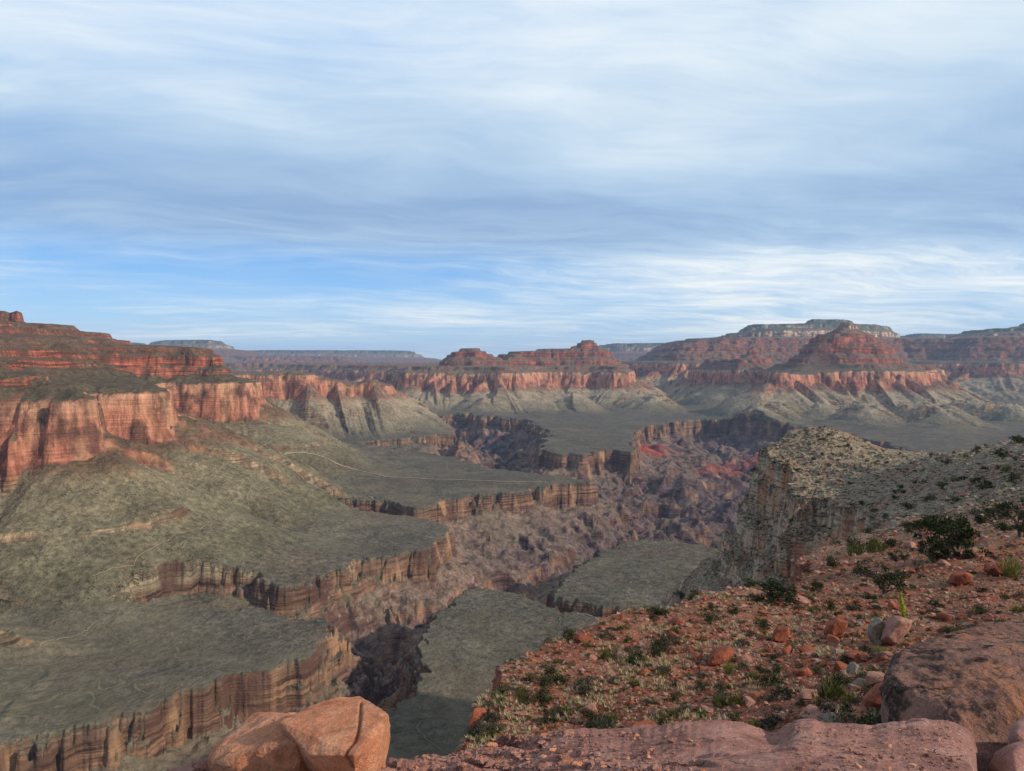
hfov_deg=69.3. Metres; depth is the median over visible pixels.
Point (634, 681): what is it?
olive shrub
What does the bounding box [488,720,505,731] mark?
green shrub
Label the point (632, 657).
green shrub
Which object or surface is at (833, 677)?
green shrub
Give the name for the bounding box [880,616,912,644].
boulder
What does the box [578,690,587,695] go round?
green shrub
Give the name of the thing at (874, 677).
rock
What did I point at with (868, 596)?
green shrub
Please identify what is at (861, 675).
sage shrub
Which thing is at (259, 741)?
boulder
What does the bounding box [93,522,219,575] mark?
path
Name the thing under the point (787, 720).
rock
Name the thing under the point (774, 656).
green shrub
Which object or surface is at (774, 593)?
juniper tree
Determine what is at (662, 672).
olive shrub
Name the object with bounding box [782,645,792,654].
rock
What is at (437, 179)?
sky
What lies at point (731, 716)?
green shrub
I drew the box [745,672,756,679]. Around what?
olive shrub
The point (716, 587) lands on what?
rock
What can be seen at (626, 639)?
green shrub
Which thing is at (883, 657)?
rock
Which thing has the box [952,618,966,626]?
bare bush
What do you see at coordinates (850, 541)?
green shrub
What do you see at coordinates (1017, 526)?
juniper tree
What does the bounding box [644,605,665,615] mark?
green shrub
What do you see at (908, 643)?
rock
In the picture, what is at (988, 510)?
juniper tree
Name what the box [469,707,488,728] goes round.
rock
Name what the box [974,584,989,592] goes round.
green shrub
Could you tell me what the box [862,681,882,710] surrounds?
boulder
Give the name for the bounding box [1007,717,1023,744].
boulder
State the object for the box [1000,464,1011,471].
olive shrub
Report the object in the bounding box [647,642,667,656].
green shrub
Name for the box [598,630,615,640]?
sage shrub
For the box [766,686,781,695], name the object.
rock
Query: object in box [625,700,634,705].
rock
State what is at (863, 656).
rock
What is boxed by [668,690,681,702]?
green shrub
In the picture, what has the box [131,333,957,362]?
canyon rim
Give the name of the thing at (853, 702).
sage shrub
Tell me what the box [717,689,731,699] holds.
sage shrub
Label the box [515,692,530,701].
olive shrub
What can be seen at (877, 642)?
rock
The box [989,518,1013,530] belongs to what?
green shrub
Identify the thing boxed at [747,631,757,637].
sage shrub
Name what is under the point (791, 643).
olive shrub
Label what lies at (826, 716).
rock
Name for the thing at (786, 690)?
sage shrub
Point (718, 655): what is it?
boulder
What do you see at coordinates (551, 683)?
sage shrub
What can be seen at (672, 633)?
rock
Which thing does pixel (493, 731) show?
olive shrub
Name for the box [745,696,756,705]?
rock
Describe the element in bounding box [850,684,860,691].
rock
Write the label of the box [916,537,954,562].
juniper tree
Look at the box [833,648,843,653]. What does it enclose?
rock
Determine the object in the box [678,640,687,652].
bare bush
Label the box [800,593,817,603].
sage shrub
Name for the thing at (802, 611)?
rock
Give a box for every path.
[33,624,92,646]
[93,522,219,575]
[284,452,526,481]
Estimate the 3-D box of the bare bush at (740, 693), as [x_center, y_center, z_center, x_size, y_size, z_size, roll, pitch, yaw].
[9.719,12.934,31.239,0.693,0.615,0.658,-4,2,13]
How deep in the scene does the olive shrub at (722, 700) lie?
29.79 m
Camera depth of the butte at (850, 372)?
6108.23 m
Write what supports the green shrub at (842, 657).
on the slope ground at (800, 569)
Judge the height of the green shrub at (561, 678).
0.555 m
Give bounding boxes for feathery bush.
[720,661,737,674]
[870,645,885,656]
[996,556,1023,577]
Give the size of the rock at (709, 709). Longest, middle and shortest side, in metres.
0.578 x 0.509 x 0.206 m
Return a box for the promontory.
[655,426,961,608]
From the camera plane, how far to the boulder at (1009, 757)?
4.44 m
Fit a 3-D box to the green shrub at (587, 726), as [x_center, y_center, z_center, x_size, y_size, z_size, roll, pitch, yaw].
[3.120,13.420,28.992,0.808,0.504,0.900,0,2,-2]
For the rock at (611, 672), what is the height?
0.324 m
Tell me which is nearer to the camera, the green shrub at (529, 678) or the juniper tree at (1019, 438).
the green shrub at (529, 678)
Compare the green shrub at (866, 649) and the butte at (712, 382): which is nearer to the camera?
the green shrub at (866, 649)
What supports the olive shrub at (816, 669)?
on the slope ground at (800, 569)
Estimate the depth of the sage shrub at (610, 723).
28.98 m
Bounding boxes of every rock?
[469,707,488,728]
[512,711,528,715]
[573,633,591,642]
[579,703,596,713]
[588,655,597,660]
[605,669,615,675]
[612,614,624,619]
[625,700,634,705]
[630,720,655,727]
[637,667,650,674]
[666,631,677,637]
[669,618,685,624]
[684,622,691,626]
[691,651,702,660]
[701,704,713,711]
[713,584,722,591]
[720,679,728,687]
[734,655,752,663]
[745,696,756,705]
[751,692,763,699]
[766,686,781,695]
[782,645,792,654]
[784,716,794,723]
[791,595,810,605]
[793,666,812,675]
[796,610,806,613]
[796,645,815,652]
[798,679,810,688]
[799,689,818,699]
[800,704,826,720]
[817,712,842,722]
[819,668,825,674]
[826,634,839,642]
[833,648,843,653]
[834,661,847,670]
[846,650,859,660]
[846,661,860,672]
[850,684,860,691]
[852,678,864,684]
[859,652,868,660]
[865,671,884,685]
[873,640,882,645]
[873,651,892,657]
[880,655,888,659]
[888,519,897,526]
[888,600,896,608]
[894,606,908,611]
[900,642,912,646]
[903,542,915,548]
[936,612,951,621]
[937,559,950,565]
[956,613,968,618]
[962,547,984,557]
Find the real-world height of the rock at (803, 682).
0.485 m
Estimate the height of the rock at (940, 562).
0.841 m
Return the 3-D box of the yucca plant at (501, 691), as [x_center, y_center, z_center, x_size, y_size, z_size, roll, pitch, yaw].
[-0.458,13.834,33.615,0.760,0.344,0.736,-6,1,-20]
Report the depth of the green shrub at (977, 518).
114.63 m
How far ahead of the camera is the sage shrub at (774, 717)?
25.07 m
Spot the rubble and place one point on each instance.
(741, 626)
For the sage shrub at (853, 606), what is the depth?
52.11 m
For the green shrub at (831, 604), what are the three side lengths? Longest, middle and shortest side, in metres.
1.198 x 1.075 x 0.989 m
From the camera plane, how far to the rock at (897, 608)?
50.98 m
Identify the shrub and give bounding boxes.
[465,719,481,736]
[467,721,498,737]
[480,702,495,708]
[484,710,501,722]
[485,729,497,737]
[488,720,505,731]
[497,682,509,689]
[504,685,519,695]
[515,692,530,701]
[516,685,526,692]
[524,672,537,682]
[531,688,553,703]
[537,674,552,687]
[538,710,553,723]
[542,663,556,674]
[542,679,555,687]
[548,671,569,683]
[549,704,564,716]
[560,625,576,638]
[573,675,597,690]
[577,684,590,695]
[577,706,602,721]
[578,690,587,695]
[580,642,592,647]
[583,714,615,728]
[583,722,600,727]
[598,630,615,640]
[598,648,613,661]
[607,712,618,722]
[608,675,617,684]
[614,624,629,629]
[622,636,632,642]
[623,654,636,663]
[628,648,640,659]
[630,679,642,686]
[635,651,644,659]
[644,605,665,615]
[644,698,653,703]
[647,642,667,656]
[649,614,659,620]
[649,708,671,724]
[651,633,674,650]
[655,664,672,673]
[657,668,670,677]
[667,708,678,718]
[668,677,679,688]
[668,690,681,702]
[670,626,678,634]
[672,640,684,645]
[673,589,683,598]
[675,704,691,713]
[687,593,697,599]
[694,679,709,689]
[697,634,706,640]
[697,672,706,678]
[708,602,715,609]
[711,694,727,707]
[713,692,726,699]
[715,680,729,692]
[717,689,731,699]
[725,605,743,614]
[727,710,741,721]
[728,692,744,705]
[735,662,747,670]
[738,638,751,645]
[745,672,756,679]
[747,594,761,601]
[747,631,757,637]
[747,716,762,728]
[755,664,765,672]
[755,694,771,703]
[756,669,787,685]
[758,718,775,729]
[759,617,768,629]
[761,711,783,724]
[767,650,782,659]
[768,683,796,701]
[771,664,784,673]
[784,642,795,649]
[792,661,805,668]
[794,697,805,707]
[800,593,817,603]
[809,606,818,611]
[811,675,850,704]
[812,665,826,673]
[817,702,837,712]
[822,597,838,610]
[823,555,840,566]
[825,667,847,685]
[829,710,855,722]
[834,610,843,614]
[834,700,856,711]
[838,651,850,663]
[839,676,851,684]
[842,692,853,703]
[844,535,860,549]
[847,543,862,555]
[848,711,873,724]
[849,605,861,611]
[849,700,860,705]
[853,672,866,679]
[854,681,871,702]
[855,541,873,551]
[856,643,875,652]
[858,712,881,724]
[860,525,875,533]
[861,593,879,598]
[862,558,872,562]
[862,665,882,672]
[862,707,880,724]
[865,538,886,552]
[866,707,879,716]
[867,536,879,543]
[882,536,902,547]
[899,501,917,508]
[899,521,912,528]
[903,523,916,532]
[922,512,938,518]
[923,494,936,501]
[925,600,943,607]
[936,625,956,633]
[938,481,947,488]
[948,495,962,501]
[968,511,989,522]
[969,508,983,514]
[970,603,995,612]
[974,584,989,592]
[980,617,1005,621]
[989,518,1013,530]
[999,593,1008,598]
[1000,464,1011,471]
[1004,469,1022,482]
[1006,543,1018,548]
[1006,604,1023,614]
[1010,591,1023,598]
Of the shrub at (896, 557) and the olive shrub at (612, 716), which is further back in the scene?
the shrub at (896, 557)
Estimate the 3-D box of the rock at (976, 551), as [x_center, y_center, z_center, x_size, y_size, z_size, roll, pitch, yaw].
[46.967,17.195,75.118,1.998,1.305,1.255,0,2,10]
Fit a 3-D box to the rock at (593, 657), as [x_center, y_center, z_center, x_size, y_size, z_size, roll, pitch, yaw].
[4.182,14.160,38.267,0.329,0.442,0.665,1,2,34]
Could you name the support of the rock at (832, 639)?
on the slope ground at (800, 569)
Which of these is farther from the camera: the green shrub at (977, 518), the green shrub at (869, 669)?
the green shrub at (977, 518)
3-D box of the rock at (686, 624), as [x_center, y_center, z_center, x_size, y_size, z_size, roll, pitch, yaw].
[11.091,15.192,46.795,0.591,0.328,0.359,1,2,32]
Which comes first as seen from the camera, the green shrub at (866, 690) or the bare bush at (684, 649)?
the green shrub at (866, 690)
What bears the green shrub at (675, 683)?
on the slope ground at (800, 569)
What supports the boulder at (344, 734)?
on the rock ledge at (187, 767)
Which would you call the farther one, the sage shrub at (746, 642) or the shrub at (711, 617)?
the shrub at (711, 617)
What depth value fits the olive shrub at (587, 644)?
41.66 m
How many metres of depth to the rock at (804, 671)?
33.56 m
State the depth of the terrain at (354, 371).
10037.06 m
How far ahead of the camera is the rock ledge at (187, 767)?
3.52 m
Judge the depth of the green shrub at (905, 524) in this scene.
129.46 m
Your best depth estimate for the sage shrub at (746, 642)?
42.01 m
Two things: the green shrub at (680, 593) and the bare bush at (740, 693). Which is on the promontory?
the green shrub at (680, 593)
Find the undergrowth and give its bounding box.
[457,426,1023,751]
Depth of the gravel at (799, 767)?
3.96 m
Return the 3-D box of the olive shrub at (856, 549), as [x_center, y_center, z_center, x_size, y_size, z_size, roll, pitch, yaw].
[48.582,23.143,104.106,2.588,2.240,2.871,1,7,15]
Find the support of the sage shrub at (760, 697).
on the slope ground at (800, 569)
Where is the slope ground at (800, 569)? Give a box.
[451,440,1023,753]
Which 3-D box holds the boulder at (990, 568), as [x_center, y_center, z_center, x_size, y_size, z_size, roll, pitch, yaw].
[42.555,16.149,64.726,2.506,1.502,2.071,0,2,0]
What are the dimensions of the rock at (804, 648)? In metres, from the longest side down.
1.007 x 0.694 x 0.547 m
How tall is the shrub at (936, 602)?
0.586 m
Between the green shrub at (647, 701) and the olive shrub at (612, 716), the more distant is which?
the green shrub at (647, 701)
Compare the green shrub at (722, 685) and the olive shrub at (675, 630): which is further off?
the olive shrub at (675, 630)
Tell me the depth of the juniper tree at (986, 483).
163.92 m
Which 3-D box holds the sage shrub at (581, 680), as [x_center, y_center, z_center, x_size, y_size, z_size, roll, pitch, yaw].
[3.411,13.796,34.448,1.243,0.597,1.194,1,6,-4]
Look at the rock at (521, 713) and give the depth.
31.52 m
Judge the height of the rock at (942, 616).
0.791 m
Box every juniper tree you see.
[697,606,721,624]
[744,578,799,605]
[795,579,824,592]
[850,560,911,595]
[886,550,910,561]
[911,513,993,558]
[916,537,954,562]
[969,477,994,490]
[971,446,981,452]
[978,497,1023,537]
[981,503,1008,519]
[993,448,1012,459]
[1007,434,1023,442]
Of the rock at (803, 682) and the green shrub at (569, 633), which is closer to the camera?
the rock at (803, 682)
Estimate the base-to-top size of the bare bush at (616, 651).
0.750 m
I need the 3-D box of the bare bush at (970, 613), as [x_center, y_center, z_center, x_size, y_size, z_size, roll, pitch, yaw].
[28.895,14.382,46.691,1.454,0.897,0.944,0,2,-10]
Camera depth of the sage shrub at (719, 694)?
30.82 m
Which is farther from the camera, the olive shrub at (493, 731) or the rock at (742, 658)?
the rock at (742, 658)
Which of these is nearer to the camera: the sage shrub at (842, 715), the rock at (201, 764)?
the rock at (201, 764)
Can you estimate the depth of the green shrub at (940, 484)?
190.86 m
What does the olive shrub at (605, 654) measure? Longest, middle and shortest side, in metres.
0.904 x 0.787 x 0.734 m
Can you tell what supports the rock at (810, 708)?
on the slope ground at (800, 569)
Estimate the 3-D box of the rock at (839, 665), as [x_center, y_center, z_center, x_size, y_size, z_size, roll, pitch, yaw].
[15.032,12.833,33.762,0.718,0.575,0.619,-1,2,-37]
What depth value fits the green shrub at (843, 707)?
24.24 m
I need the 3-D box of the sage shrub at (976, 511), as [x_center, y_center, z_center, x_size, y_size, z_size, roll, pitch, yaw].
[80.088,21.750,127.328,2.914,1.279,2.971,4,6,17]
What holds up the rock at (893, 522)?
on the slope ground at (800, 569)
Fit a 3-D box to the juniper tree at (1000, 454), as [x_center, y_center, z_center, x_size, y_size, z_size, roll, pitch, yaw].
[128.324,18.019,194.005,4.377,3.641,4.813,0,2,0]
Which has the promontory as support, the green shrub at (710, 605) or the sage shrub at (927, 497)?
the sage shrub at (927, 497)
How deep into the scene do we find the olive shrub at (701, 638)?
43.02 m
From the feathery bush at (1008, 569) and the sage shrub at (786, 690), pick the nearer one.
the sage shrub at (786, 690)
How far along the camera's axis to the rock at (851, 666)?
32.68 m
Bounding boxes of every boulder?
[208,712,307,770]
[280,696,390,770]
[707,645,732,665]
[772,625,789,642]
[824,617,847,636]
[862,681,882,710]
[867,617,883,641]
[879,617,1023,770]
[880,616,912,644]
[948,571,972,584]
[984,562,1011,575]
[988,741,1023,770]
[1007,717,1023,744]
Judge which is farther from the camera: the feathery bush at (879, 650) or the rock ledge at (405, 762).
the feathery bush at (879, 650)
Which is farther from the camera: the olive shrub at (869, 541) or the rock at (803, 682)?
the olive shrub at (869, 541)
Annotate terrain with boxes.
[0,401,1023,770]
[223,362,631,381]
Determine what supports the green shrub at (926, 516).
on the promontory
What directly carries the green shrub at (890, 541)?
on the slope ground at (800, 569)
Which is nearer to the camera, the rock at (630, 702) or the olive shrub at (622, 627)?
the rock at (630, 702)
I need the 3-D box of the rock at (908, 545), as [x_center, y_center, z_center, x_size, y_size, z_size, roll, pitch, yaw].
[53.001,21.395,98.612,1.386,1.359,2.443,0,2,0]
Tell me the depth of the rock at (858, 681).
28.75 m
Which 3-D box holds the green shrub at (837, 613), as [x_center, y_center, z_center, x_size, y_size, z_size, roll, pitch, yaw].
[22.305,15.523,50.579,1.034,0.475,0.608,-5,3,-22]
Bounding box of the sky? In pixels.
[0,0,1023,359]
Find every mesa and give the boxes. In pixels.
[0,311,450,658]
[620,319,1023,401]
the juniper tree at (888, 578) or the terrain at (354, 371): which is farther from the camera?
the terrain at (354, 371)
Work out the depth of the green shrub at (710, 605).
52.07 m
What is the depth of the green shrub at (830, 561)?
90.75 m
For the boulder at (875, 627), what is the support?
on the slope ground at (800, 569)
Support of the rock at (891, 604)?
on the slope ground at (800, 569)
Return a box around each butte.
[379,340,684,412]
[662,345,773,406]
[707,322,1023,426]
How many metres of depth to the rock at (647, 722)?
28.05 m
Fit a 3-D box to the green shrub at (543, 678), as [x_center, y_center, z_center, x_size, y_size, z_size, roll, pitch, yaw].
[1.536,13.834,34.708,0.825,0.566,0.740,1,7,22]
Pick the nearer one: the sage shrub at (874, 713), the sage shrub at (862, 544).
the sage shrub at (874, 713)
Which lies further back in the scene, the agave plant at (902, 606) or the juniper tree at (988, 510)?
the juniper tree at (988, 510)
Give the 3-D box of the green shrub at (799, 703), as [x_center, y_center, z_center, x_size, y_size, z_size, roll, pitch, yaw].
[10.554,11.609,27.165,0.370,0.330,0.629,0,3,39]
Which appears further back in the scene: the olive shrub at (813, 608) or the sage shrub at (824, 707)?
the olive shrub at (813, 608)
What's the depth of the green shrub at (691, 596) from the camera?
55.59 m
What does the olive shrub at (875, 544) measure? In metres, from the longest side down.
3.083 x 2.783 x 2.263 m
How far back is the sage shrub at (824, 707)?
24.26 m
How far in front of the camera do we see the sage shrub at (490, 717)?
31.00 m
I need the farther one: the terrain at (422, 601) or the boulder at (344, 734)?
the terrain at (422, 601)
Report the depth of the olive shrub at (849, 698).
26.05 m
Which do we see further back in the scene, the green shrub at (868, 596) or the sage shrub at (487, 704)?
the green shrub at (868, 596)
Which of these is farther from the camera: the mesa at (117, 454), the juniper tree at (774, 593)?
the mesa at (117, 454)
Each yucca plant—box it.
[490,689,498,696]
[495,695,508,703]
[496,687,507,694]
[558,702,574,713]
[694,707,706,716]
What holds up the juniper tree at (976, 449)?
on the slope ground at (800, 569)
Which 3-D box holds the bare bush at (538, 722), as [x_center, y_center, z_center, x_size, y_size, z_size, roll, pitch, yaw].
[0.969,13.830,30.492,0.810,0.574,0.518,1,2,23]
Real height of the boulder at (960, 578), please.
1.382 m
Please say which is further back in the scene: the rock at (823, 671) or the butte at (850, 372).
the butte at (850, 372)
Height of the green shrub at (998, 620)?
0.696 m
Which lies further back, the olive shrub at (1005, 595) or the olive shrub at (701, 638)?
the olive shrub at (1005, 595)
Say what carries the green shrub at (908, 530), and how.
on the slope ground at (800, 569)
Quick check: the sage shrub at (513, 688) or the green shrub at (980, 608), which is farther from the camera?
the green shrub at (980, 608)
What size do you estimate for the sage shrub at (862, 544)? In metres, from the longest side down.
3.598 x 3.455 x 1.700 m
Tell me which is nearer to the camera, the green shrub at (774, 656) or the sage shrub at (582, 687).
the sage shrub at (582, 687)
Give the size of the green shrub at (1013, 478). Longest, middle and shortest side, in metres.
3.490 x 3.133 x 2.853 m
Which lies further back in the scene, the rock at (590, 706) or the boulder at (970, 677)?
the rock at (590, 706)
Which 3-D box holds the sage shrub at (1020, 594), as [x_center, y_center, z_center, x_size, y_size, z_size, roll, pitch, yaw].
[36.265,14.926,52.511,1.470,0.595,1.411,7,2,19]
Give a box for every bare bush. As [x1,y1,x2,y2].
[529,717,543,726]
[609,641,624,652]
[658,634,675,652]
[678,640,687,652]
[735,686,746,696]
[856,681,871,689]
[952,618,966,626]
[961,607,979,616]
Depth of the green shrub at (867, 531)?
139.71 m
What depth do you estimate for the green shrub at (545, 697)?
33.09 m
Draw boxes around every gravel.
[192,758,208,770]
[382,730,714,770]
[788,725,962,770]
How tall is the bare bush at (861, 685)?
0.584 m
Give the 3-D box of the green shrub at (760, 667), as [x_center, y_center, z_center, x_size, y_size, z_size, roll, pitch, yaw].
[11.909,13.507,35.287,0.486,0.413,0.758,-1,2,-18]
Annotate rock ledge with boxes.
[166,762,395,770]
[385,735,536,770]
[512,718,980,770]
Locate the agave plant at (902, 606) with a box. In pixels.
[899,592,911,636]
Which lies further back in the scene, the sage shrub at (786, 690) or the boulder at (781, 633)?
the boulder at (781, 633)
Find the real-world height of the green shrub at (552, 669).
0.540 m
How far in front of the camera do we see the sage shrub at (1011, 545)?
79.48 m
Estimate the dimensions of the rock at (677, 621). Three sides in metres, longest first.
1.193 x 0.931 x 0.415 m
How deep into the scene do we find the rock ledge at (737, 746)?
4.39 m
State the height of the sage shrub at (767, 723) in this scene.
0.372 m
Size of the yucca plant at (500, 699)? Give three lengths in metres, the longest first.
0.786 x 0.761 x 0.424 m
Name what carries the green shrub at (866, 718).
on the slope ground at (800, 569)
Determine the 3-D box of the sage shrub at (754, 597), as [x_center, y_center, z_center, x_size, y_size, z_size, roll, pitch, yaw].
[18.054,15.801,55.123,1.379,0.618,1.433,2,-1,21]
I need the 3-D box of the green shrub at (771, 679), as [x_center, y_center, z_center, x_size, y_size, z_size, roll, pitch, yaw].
[11.593,13.039,32.957,1.509,0.796,0.887,3,0,11]
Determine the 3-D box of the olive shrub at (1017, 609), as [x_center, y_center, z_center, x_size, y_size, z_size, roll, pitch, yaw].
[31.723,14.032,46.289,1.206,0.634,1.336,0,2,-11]
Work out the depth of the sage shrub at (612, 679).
34.67 m
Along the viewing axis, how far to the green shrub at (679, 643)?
41.59 m
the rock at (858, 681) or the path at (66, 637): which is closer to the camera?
the rock at (858, 681)
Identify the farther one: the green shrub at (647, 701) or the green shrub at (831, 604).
the green shrub at (831, 604)
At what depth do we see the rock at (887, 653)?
34.06 m
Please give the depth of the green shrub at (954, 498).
161.31 m
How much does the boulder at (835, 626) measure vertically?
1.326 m
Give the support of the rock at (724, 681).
on the slope ground at (800, 569)
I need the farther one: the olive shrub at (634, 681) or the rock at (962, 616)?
the rock at (962, 616)
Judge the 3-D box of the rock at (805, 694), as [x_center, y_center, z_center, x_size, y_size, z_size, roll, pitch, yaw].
[11.512,11.924,28.598,0.935,0.314,0.605,0,2,-6]
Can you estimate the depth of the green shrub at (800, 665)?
35.26 m
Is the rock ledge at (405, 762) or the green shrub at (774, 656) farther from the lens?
the green shrub at (774, 656)
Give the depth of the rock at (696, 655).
38.10 m
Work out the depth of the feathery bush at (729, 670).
35.50 m
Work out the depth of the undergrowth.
60.27 m
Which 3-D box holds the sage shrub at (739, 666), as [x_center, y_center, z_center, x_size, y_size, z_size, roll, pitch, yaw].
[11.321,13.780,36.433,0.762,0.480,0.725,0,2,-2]
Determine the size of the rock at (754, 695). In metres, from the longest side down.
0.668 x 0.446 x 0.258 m
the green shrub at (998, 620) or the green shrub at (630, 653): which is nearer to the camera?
the green shrub at (630, 653)
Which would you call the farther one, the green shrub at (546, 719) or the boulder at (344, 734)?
the green shrub at (546, 719)
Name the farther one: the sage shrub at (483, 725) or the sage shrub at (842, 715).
the sage shrub at (483, 725)
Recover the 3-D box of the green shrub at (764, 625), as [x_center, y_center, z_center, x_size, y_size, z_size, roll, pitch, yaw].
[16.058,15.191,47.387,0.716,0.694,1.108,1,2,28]
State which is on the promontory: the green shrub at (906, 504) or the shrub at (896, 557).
the green shrub at (906, 504)
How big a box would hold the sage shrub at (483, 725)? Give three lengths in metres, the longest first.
1.371 x 1.320 x 0.612 m
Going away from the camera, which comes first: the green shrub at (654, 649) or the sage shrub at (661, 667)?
the sage shrub at (661, 667)
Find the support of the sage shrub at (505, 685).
on the slope ground at (800, 569)
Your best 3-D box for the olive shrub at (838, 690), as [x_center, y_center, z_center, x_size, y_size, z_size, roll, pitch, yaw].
[11.715,11.122,27.089,1.369,1.083,1.458,2,3,41]
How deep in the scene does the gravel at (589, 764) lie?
4.91 m
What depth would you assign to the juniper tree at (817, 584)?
60.58 m
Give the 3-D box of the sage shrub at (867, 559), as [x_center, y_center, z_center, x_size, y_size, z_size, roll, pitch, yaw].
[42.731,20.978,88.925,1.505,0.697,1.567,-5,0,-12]
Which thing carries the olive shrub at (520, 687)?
on the slope ground at (800, 569)
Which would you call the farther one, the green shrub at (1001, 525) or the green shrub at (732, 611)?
the green shrub at (1001, 525)
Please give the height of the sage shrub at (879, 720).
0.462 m
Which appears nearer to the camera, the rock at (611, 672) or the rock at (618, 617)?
the rock at (611, 672)
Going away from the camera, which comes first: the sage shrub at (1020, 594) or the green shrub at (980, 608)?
the green shrub at (980, 608)
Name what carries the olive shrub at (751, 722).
on the slope ground at (800, 569)
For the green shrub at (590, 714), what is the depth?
30.75 m
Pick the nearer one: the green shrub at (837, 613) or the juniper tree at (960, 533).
the green shrub at (837, 613)
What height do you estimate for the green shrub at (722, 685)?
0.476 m
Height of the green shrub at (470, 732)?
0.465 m
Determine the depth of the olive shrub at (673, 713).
29.58 m
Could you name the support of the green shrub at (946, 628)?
on the slope ground at (800, 569)
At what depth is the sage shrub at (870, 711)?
22.56 m
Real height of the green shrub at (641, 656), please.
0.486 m
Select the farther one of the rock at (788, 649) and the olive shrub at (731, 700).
the rock at (788, 649)
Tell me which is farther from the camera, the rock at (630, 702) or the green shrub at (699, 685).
the green shrub at (699, 685)
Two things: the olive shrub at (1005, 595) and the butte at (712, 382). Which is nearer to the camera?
the olive shrub at (1005, 595)
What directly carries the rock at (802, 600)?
on the slope ground at (800, 569)
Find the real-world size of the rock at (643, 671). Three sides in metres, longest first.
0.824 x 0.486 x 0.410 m
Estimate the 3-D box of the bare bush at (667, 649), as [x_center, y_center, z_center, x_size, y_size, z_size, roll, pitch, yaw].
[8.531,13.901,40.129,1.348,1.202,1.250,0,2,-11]
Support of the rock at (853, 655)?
on the slope ground at (800, 569)
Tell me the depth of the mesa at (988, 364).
9902.26 m
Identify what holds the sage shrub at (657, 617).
on the slope ground at (800, 569)
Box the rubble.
[458,427,1023,750]
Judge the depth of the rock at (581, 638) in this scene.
42.56 m
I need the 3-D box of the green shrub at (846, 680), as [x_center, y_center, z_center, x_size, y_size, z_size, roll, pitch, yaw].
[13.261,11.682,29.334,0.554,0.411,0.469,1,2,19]
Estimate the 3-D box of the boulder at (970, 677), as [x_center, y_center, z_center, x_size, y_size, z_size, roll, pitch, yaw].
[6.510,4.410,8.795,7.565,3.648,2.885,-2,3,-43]
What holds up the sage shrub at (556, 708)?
on the slope ground at (800, 569)
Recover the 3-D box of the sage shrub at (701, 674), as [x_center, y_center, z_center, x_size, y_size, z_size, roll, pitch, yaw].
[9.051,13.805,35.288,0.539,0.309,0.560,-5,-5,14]
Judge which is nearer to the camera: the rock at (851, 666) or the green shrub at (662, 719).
the green shrub at (662, 719)
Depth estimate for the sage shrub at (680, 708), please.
29.81 m
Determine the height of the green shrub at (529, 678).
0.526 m
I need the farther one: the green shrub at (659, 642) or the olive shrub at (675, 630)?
the olive shrub at (675, 630)
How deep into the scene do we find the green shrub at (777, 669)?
34.92 m

